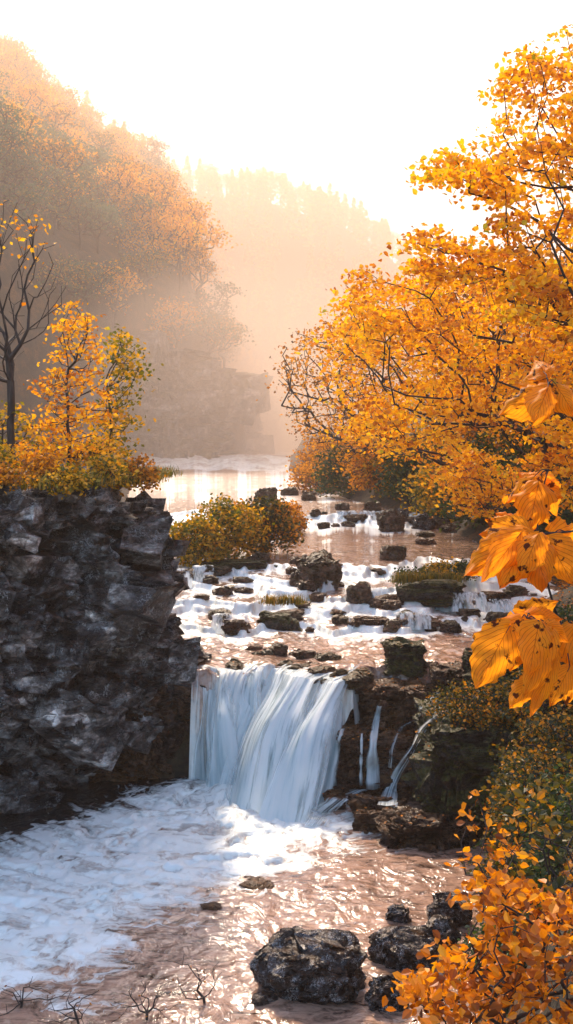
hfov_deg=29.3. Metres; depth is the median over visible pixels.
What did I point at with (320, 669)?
rock
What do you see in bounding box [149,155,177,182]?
broadleaf tree
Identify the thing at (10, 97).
broadleaf tree
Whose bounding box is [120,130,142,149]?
broadleaf tree
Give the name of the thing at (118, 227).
broadleaf tree
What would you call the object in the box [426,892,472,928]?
rock
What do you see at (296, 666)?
rock
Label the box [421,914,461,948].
rock
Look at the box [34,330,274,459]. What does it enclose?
cliff
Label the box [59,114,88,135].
broadleaf tree
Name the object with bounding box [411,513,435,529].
rock
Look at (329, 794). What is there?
rock
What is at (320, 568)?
boulder
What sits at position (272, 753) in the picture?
waterfall
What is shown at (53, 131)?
broadleaf tree
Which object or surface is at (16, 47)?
broadleaf tree
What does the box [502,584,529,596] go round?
rock
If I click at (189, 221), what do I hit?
broadleaf tree
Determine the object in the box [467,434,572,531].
shrub
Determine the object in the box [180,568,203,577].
rock ledge
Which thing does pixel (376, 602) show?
rock ledge
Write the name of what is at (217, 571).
rock
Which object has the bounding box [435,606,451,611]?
cascade
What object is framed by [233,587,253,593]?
rock
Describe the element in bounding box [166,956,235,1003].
bare plant
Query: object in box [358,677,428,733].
rock ledge
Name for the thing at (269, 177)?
broadleaf tree
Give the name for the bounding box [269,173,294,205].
broadleaf tree
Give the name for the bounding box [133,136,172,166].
broadleaf tree
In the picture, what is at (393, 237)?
broadleaf tree
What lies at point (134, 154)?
broadleaf tree
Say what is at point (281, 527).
shrub
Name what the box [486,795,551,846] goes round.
bush
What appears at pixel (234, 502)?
shrub
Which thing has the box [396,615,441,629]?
rock ledge
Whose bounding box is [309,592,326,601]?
stone
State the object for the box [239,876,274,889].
rock
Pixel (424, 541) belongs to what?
stone
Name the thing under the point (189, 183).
conifer tree
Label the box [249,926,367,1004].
boulder
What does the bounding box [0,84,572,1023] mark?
ground
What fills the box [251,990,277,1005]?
rock
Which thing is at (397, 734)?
fallen leaves
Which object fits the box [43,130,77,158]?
broadleaf tree
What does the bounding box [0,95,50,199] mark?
broadleaf tree
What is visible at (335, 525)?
stone
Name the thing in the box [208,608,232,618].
stone
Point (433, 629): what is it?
rock
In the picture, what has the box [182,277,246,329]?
broadleaf tree
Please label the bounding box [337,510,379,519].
cascade
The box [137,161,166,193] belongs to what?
broadleaf tree
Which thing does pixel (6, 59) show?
broadleaf tree
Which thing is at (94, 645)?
cliff
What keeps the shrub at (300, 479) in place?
on the ground at (290, 266)
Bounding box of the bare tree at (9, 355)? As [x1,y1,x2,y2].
[0,200,65,468]
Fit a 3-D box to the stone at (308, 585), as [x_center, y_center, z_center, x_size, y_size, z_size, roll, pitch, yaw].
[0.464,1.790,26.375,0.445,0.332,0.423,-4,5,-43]
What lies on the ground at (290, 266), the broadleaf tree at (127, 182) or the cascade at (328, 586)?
the broadleaf tree at (127, 182)
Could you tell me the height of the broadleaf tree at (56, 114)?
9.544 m
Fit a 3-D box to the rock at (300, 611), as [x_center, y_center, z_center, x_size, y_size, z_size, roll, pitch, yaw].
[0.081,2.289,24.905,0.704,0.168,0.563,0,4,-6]
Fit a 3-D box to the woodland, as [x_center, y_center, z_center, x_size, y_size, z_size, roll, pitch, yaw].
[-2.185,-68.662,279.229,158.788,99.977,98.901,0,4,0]
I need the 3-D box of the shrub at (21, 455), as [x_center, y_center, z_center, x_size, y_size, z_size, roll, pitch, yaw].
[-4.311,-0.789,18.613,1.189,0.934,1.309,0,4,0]
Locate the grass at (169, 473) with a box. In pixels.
[1,464,182,491]
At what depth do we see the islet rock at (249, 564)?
28.75 m
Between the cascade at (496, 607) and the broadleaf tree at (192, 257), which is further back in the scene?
the broadleaf tree at (192, 257)
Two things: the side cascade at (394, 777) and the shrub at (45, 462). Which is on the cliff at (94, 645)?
the shrub at (45, 462)
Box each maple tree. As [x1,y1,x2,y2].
[295,288,572,517]
[318,262,572,514]
[378,44,572,350]
[401,227,572,455]
[501,24,572,508]
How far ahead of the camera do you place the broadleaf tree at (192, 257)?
127.59 m
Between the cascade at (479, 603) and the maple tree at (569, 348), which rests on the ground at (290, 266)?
the maple tree at (569, 348)
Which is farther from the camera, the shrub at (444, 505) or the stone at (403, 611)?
the shrub at (444, 505)
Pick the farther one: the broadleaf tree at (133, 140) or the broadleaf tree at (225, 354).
the broadleaf tree at (133, 140)
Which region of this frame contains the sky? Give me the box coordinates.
[0,0,572,328]
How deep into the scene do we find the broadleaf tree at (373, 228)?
311.99 m
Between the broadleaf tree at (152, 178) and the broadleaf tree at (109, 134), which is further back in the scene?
the broadleaf tree at (109, 134)
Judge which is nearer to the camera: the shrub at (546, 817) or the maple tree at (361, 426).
the shrub at (546, 817)
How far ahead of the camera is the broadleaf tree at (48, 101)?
151.42 m
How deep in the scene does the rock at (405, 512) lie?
42.41 m
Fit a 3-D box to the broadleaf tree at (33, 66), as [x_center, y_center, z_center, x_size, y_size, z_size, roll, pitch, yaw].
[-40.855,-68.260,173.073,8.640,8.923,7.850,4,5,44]
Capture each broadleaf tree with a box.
[0,30,29,54]
[0,35,17,55]
[0,44,34,72]
[0,50,28,83]
[0,64,27,99]
[0,78,8,97]
[0,88,28,102]
[0,92,39,160]
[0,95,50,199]
[0,108,28,148]
[0,114,67,196]
[0,117,38,177]
[0,126,76,206]
[0,143,65,198]
[0,175,58,257]
[1,67,28,90]
[1,93,30,118]
[2,36,37,79]
[3,81,43,109]
[7,79,80,130]
[7,102,71,142]
[9,49,50,78]
[18,69,54,89]
[18,117,65,188]
[20,130,104,230]
[24,170,92,235]
[25,89,63,118]
[26,253,97,323]
[27,80,64,107]
[27,131,110,218]
[28,101,87,137]
[28,121,63,140]
[33,63,58,87]
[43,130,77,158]
[46,83,88,113]
[49,93,90,125]
[49,162,118,225]
[49,165,118,211]
[54,195,124,250]
[56,201,123,254]
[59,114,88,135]
[59,126,90,161]
[60,136,130,182]
[64,254,132,329]
[69,112,99,142]
[70,126,96,142]
[70,145,116,199]
[76,100,110,125]
[81,164,117,202]
[82,130,128,157]
[84,260,154,335]
[87,146,115,166]
[88,136,138,195]
[88,161,163,243]
[89,127,127,141]
[91,129,139,152]
[92,124,116,130]
[93,169,145,228]
[95,125,108,132]
[96,186,165,255]
[102,148,156,213]
[105,122,143,157]
[105,245,173,302]
[108,206,176,272]
[111,142,136,161]
[111,174,187,257]
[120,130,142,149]
[120,184,177,249]
[120,189,179,236]
[123,145,142,161]
[130,134,171,166]
[130,160,160,177]
[132,147,145,163]
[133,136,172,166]
[133,210,211,296]
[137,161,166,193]
[139,168,207,239]
[140,199,191,255]
[141,229,204,280]
[141,296,210,348]
[148,199,210,268]
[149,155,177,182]
[155,168,198,202]
[158,197,242,279]
[165,163,190,182]
[167,237,210,282]
[173,245,223,307]
[174,306,256,355]
[179,172,195,186]
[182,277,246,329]
[190,258,217,290]
[191,169,214,196]
[191,281,208,304]
[194,161,223,197]
[194,289,213,313]
[205,316,245,367]
[210,324,233,355]
[211,319,255,363]
[215,173,235,192]
[236,170,255,193]
[244,166,272,203]
[251,170,280,203]
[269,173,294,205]
[287,185,304,204]
[295,188,309,214]
[363,220,380,238]
[368,220,391,241]
[385,230,403,260]
[393,242,411,263]
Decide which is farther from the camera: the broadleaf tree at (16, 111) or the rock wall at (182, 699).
the broadleaf tree at (16, 111)
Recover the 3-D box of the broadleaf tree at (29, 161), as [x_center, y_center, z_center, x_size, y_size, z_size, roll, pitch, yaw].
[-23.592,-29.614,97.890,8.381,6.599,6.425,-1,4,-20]
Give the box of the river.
[127,452,559,778]
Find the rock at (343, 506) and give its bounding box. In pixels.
[334,502,349,509]
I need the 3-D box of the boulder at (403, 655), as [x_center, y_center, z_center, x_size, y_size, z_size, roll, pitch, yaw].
[2.175,2.688,20.329,0.850,0.680,0.800,0,4,0]
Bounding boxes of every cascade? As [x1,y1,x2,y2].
[177,568,192,587]
[193,565,213,581]
[211,613,248,633]
[305,789,364,825]
[308,606,320,619]
[317,580,333,592]
[333,728,343,785]
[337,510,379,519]
[359,733,362,785]
[366,706,381,789]
[371,588,394,597]
[378,710,447,805]
[391,782,397,806]
[393,611,430,629]
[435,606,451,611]
[452,592,488,611]
[489,599,512,612]
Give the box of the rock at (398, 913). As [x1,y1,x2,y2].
[385,903,411,922]
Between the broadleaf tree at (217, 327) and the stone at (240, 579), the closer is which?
the stone at (240, 579)
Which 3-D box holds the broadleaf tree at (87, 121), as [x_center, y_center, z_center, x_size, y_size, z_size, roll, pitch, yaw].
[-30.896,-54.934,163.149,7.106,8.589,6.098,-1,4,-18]
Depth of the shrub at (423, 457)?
42.94 m
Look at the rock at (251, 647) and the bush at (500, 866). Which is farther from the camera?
the rock at (251, 647)
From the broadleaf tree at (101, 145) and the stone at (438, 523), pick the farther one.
the broadleaf tree at (101, 145)
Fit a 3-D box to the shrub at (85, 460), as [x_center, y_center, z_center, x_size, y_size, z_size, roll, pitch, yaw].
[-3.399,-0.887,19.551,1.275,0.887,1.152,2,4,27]
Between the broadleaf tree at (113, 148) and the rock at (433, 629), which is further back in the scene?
the broadleaf tree at (113, 148)
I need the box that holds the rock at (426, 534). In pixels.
[415,531,434,536]
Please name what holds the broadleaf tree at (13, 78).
on the ground at (290, 266)
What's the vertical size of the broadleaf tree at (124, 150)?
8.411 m
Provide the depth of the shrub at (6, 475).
16.58 m
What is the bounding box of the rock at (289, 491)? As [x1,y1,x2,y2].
[280,486,298,495]
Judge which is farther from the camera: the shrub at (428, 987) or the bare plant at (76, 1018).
the bare plant at (76, 1018)
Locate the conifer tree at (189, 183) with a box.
[188,168,194,201]
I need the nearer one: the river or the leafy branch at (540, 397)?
the leafy branch at (540, 397)
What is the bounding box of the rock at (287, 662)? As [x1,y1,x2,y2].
[275,659,293,667]
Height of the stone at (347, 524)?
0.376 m
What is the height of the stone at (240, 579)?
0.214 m
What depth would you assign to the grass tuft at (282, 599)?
24.41 m
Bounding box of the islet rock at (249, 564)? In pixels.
[188,559,277,569]
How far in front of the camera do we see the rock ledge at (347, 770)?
18.23 m
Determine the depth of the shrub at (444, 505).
36.36 m
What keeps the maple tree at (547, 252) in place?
on the ground at (290, 266)
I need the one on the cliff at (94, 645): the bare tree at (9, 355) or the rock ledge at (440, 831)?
the bare tree at (9, 355)
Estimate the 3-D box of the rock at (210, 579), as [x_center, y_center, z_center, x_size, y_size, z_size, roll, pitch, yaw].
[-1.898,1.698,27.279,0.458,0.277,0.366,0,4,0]
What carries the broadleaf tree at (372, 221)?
on the ground at (290, 266)
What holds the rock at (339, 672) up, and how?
in the river
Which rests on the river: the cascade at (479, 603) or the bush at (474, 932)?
the cascade at (479, 603)
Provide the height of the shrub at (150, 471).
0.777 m
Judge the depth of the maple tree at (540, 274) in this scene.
14.24 m
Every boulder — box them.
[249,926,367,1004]
[289,549,342,591]
[367,925,438,970]
[377,509,404,531]
[379,545,406,559]
[380,636,427,677]
[400,697,522,836]
[461,647,522,718]
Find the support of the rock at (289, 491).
in the river
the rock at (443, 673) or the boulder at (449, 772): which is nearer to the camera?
the boulder at (449, 772)
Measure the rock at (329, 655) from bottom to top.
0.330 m
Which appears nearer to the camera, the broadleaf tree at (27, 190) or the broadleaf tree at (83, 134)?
the broadleaf tree at (27, 190)
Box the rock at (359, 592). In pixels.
[346,581,373,603]
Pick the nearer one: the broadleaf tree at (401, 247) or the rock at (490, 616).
the rock at (490, 616)
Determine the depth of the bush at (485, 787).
14.61 m
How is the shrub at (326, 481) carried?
on the ground at (290, 266)
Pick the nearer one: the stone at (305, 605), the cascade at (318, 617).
the cascade at (318, 617)
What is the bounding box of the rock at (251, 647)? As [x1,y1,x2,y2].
[245,644,262,650]
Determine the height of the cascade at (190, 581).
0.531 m
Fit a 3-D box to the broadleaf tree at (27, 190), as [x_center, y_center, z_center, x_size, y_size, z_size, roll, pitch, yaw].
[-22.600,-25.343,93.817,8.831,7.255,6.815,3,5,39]
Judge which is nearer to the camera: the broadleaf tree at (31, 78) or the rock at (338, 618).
the rock at (338, 618)
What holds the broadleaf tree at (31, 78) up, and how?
on the ground at (290, 266)
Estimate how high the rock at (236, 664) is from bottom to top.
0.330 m
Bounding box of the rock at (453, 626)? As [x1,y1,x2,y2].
[439,620,461,632]
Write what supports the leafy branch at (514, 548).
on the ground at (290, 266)
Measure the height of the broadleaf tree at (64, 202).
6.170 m
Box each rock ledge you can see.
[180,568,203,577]
[221,619,250,635]
[307,661,372,721]
[332,720,416,800]
[342,513,367,521]
[346,615,389,627]
[347,793,407,833]
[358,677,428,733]
[368,594,403,608]
[375,805,482,850]
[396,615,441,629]
[404,516,412,523]
[452,599,475,607]
[477,591,510,602]
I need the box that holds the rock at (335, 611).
[330,609,346,614]
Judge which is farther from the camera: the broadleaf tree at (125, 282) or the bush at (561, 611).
the broadleaf tree at (125, 282)
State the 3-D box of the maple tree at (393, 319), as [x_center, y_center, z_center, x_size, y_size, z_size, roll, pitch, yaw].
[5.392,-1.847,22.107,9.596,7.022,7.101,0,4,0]
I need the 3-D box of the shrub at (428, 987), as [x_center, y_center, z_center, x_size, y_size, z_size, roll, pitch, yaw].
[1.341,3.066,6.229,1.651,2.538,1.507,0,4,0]
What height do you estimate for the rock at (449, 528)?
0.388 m
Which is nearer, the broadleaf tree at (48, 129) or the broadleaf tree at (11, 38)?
the broadleaf tree at (48, 129)
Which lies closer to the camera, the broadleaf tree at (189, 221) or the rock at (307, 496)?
the rock at (307, 496)
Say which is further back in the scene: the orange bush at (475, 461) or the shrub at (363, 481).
the shrub at (363, 481)
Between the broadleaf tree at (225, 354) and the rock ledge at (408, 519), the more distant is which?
the broadleaf tree at (225, 354)
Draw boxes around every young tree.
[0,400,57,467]
[23,299,135,470]
[88,324,163,465]
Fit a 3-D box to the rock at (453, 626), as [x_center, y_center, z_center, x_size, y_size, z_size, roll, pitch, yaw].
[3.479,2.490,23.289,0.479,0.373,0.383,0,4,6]
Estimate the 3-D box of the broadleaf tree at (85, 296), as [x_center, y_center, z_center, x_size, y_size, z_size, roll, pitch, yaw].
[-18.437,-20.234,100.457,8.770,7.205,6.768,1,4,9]
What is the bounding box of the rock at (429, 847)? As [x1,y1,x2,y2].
[417,843,437,852]
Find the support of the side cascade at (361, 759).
attached to the rock ledge at (347, 770)
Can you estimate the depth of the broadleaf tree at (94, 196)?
123.44 m
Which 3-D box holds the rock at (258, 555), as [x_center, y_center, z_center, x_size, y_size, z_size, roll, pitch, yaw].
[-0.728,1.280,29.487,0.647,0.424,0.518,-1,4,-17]
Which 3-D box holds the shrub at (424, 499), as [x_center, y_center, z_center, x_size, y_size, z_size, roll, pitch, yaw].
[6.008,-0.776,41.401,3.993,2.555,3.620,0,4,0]
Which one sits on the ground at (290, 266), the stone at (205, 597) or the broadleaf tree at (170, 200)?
the broadleaf tree at (170, 200)
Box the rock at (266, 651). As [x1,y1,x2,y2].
[251,648,276,655]
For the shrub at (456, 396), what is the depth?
45.73 m
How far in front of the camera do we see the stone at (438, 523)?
39.32 m
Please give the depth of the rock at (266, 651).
21.04 m
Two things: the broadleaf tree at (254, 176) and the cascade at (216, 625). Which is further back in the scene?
the broadleaf tree at (254, 176)
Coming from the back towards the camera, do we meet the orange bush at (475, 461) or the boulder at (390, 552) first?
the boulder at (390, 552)
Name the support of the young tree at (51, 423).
on the cliff at (94, 645)
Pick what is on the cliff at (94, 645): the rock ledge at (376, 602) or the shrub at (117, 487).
the shrub at (117, 487)
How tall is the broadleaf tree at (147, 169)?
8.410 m
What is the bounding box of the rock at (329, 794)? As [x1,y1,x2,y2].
[323,788,346,811]
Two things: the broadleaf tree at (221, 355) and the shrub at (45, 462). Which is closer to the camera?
the shrub at (45, 462)
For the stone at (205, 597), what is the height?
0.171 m
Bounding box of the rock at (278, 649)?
[268,643,287,655]
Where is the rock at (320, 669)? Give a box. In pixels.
[307,665,336,673]
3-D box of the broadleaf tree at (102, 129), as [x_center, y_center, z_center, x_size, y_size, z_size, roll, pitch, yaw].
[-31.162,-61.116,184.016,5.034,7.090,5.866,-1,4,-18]
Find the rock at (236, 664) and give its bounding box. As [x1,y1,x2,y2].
[225,658,244,669]
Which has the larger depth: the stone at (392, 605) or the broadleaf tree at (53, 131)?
the broadleaf tree at (53, 131)
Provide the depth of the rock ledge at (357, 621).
23.39 m
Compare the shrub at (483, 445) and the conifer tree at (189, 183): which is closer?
the shrub at (483, 445)
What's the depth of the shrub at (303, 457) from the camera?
59.69 m
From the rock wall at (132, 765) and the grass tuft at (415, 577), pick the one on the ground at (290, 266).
the rock wall at (132, 765)
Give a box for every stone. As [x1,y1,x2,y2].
[193,594,209,600]
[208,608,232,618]
[212,585,234,595]
[232,576,253,582]
[282,611,303,619]
[285,567,293,574]
[289,556,300,563]
[295,601,310,607]
[297,579,315,591]
[305,627,313,631]
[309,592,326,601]
[331,523,339,526]
[340,521,355,526]
[381,600,401,610]
[383,619,400,632]
[396,609,411,617]
[415,537,436,544]
[434,519,448,528]
[461,616,467,621]
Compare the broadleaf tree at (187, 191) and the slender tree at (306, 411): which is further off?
the broadleaf tree at (187, 191)
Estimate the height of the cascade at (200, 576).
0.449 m
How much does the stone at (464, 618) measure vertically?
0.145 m
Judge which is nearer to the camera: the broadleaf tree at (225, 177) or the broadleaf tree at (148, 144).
the broadleaf tree at (148, 144)
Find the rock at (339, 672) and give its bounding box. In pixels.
[320,668,352,683]
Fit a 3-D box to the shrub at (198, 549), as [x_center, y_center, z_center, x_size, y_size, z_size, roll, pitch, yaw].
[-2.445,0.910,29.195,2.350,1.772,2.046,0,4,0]
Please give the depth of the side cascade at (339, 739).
18.26 m
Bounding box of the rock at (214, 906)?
[200,902,222,910]
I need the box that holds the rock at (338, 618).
[331,614,350,623]
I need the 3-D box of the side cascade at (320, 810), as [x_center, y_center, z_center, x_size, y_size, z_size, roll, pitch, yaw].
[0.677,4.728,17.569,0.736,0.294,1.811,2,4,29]
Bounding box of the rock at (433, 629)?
[425,627,436,631]
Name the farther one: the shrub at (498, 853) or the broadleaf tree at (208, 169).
the broadleaf tree at (208, 169)
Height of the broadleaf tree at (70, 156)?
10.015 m
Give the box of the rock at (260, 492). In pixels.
[254,487,278,500]
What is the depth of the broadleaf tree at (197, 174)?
310.20 m
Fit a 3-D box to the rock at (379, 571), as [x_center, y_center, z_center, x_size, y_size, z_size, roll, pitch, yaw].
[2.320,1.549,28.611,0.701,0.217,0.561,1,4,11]
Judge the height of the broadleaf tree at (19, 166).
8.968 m
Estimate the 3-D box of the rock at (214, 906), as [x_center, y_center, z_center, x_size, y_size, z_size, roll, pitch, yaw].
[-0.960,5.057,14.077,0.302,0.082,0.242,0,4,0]
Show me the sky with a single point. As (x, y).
(347, 94)
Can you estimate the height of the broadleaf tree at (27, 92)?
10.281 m
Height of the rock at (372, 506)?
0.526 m
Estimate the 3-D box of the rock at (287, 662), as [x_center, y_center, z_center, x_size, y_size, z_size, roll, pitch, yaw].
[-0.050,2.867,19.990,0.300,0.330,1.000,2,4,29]
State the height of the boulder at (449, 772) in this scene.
2.050 m
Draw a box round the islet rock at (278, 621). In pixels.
[256,610,302,631]
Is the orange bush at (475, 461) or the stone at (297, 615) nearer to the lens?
the stone at (297, 615)
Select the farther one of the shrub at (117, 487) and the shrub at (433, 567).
the shrub at (433, 567)
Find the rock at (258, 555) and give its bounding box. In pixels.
[248,551,271,561]
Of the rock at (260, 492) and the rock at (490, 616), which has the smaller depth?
the rock at (490, 616)
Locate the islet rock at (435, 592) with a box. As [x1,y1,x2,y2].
[395,579,466,606]
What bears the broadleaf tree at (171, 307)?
on the ground at (290, 266)
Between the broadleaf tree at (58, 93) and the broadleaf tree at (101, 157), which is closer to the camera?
the broadleaf tree at (101, 157)
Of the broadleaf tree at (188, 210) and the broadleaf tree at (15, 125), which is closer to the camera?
the broadleaf tree at (15, 125)
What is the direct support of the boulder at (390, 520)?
on the river
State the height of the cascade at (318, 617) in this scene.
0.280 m
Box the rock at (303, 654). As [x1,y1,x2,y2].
[291,650,315,659]
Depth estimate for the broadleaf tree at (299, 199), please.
318.07 m
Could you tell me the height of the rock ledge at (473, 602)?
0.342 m
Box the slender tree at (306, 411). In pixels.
[256,317,420,488]
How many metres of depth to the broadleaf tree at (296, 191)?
314.28 m
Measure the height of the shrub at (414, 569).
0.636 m
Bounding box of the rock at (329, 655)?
[312,651,342,660]
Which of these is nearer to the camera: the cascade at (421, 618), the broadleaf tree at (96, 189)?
the cascade at (421, 618)
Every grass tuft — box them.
[254,591,311,605]
[381,570,464,584]
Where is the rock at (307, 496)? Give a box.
[301,490,316,500]
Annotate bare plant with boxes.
[0,976,71,1015]
[37,990,98,1023]
[111,979,180,1022]
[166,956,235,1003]
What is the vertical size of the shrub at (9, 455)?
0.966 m
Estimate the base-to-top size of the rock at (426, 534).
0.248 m
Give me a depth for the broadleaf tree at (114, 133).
168.01 m
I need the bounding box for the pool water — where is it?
[0,776,494,1023]
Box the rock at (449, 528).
[440,524,461,531]
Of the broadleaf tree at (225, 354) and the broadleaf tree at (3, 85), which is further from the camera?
the broadleaf tree at (3, 85)
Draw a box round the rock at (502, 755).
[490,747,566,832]
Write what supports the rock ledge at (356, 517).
on the river
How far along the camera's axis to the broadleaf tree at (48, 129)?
118.65 m
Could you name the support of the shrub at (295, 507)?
on the ground at (290, 266)
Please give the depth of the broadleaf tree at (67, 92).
172.42 m
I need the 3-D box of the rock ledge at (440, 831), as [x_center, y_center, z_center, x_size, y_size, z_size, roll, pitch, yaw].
[2.150,4.833,16.491,1.700,0.720,1.150,0,4,0]
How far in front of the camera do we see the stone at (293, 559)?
29.26 m
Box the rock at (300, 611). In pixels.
[276,608,304,614]
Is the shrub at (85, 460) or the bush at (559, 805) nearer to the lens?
the bush at (559, 805)
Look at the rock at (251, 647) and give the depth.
21.57 m
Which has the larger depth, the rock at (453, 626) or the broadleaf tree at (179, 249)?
the broadleaf tree at (179, 249)
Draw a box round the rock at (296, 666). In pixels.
[283,663,310,674]
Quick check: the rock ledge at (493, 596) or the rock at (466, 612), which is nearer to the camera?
the rock at (466, 612)
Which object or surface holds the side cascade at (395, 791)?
on the pool water
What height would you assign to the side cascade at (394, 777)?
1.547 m
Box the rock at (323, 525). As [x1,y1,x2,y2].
[317,522,330,528]
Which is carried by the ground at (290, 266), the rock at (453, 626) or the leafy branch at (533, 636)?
the leafy branch at (533, 636)
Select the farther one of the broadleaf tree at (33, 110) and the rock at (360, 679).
the broadleaf tree at (33, 110)
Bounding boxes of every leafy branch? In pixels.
[464,469,572,622]
[469,597,572,716]
[499,360,572,425]
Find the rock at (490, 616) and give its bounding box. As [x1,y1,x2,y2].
[483,611,508,622]
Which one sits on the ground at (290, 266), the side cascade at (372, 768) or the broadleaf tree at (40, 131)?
the broadleaf tree at (40, 131)
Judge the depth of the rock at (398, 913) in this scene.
13.63 m
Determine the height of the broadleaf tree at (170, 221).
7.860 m
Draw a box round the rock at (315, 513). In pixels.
[309,509,320,516]
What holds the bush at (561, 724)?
on the ground at (290, 266)
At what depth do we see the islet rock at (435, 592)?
25.03 m
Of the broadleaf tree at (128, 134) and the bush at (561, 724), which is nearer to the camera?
the bush at (561, 724)
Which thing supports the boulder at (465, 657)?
on the ground at (290, 266)
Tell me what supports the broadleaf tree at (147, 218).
on the ground at (290, 266)
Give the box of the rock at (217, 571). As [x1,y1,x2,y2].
[209,566,232,576]
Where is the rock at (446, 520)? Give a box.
[434,517,451,521]
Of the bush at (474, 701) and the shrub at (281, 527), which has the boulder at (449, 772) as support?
the bush at (474, 701)
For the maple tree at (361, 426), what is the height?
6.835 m
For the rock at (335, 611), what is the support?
in the river
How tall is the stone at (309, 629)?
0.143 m
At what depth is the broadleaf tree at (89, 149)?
124.71 m
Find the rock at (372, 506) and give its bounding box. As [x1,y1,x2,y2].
[363,501,380,511]
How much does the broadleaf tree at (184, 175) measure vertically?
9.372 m
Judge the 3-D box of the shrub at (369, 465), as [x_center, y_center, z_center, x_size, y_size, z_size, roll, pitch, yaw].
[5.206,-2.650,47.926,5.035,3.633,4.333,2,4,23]
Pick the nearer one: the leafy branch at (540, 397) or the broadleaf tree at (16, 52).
the leafy branch at (540, 397)
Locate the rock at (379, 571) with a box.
[370,568,385,575]
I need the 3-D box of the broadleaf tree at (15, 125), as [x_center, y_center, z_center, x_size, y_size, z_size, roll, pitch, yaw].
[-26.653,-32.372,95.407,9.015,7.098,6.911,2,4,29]
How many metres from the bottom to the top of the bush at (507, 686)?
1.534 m
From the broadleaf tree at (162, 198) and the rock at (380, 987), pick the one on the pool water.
the rock at (380, 987)
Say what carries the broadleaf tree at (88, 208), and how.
on the ground at (290, 266)
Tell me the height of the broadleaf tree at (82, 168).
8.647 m
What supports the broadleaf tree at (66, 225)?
on the ground at (290, 266)
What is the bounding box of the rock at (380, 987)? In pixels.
[364,974,408,1012]
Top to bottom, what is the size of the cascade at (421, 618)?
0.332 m
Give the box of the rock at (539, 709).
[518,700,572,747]
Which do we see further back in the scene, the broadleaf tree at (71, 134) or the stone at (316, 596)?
the broadleaf tree at (71, 134)
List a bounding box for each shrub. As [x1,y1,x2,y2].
[0,440,24,487]
[0,461,38,493]
[6,438,65,473]
[14,451,68,490]
[34,460,100,499]
[66,437,128,469]
[84,452,142,492]
[104,459,142,496]
[115,452,167,495]
[169,513,238,567]
[185,492,274,559]
[229,498,267,537]
[233,494,308,556]
[270,497,312,531]
[279,457,342,493]
[285,435,359,481]
[293,413,407,482]
[299,441,382,498]
[332,441,395,497]
[349,413,437,487]
[366,444,436,501]
[382,866,572,1023]
[388,564,426,586]
[392,433,505,497]
[392,461,454,517]
[415,555,463,581]
[417,415,532,514]
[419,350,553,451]
[424,468,503,531]
[444,789,539,1023]
[449,556,479,580]
[450,423,572,526]
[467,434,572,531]
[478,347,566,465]
[482,752,572,961]
[543,441,572,530]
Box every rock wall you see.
[88,683,184,782]
[172,684,276,735]
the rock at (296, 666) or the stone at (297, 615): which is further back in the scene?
the stone at (297, 615)
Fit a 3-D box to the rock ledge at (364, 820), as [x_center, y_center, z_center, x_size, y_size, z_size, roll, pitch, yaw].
[1.475,4.808,17.165,1.050,0.680,1.000,0,4,0]
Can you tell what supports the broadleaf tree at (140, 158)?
on the ground at (290, 266)
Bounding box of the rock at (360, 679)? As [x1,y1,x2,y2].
[342,668,373,689]
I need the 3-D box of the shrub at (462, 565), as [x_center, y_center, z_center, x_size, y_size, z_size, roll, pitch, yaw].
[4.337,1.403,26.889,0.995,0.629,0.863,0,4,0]
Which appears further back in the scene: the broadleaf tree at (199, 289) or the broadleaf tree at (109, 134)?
the broadleaf tree at (109, 134)
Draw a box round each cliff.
[0,466,211,813]
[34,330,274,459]
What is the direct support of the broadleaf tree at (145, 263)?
on the ground at (290, 266)
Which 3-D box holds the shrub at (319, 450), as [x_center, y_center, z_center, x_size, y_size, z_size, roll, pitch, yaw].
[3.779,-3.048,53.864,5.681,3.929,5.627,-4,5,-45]
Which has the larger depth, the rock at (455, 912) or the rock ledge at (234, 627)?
the rock ledge at (234, 627)
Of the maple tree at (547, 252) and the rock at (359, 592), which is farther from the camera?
the maple tree at (547, 252)
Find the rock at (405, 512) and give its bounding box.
[397,507,408,516]
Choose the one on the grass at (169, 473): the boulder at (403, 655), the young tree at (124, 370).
the young tree at (124, 370)
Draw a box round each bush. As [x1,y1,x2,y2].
[417,678,530,732]
[431,446,518,519]
[445,908,531,1022]
[458,811,553,924]
[471,742,572,851]
[476,764,543,844]
[479,662,572,748]
[481,703,572,816]
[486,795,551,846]
[498,763,572,903]
[504,598,572,679]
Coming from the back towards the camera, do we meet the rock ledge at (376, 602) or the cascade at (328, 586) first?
the cascade at (328, 586)
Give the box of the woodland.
[19,58,568,437]
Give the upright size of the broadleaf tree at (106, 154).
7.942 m
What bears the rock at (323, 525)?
in the river
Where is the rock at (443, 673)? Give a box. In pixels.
[426,660,467,697]
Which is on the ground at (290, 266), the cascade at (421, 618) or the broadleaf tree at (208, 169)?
the broadleaf tree at (208, 169)
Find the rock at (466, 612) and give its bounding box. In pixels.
[456,608,480,617]
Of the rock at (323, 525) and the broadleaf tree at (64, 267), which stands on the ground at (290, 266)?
the broadleaf tree at (64, 267)
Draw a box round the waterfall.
[193,662,361,822]
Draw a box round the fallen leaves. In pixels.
[233,638,555,834]
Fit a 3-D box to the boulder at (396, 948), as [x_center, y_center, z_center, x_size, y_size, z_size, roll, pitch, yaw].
[1.337,5.047,12.630,0.817,0.514,0.654,1,4,11]
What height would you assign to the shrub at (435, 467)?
3.990 m
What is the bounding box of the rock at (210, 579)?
[202,575,218,583]

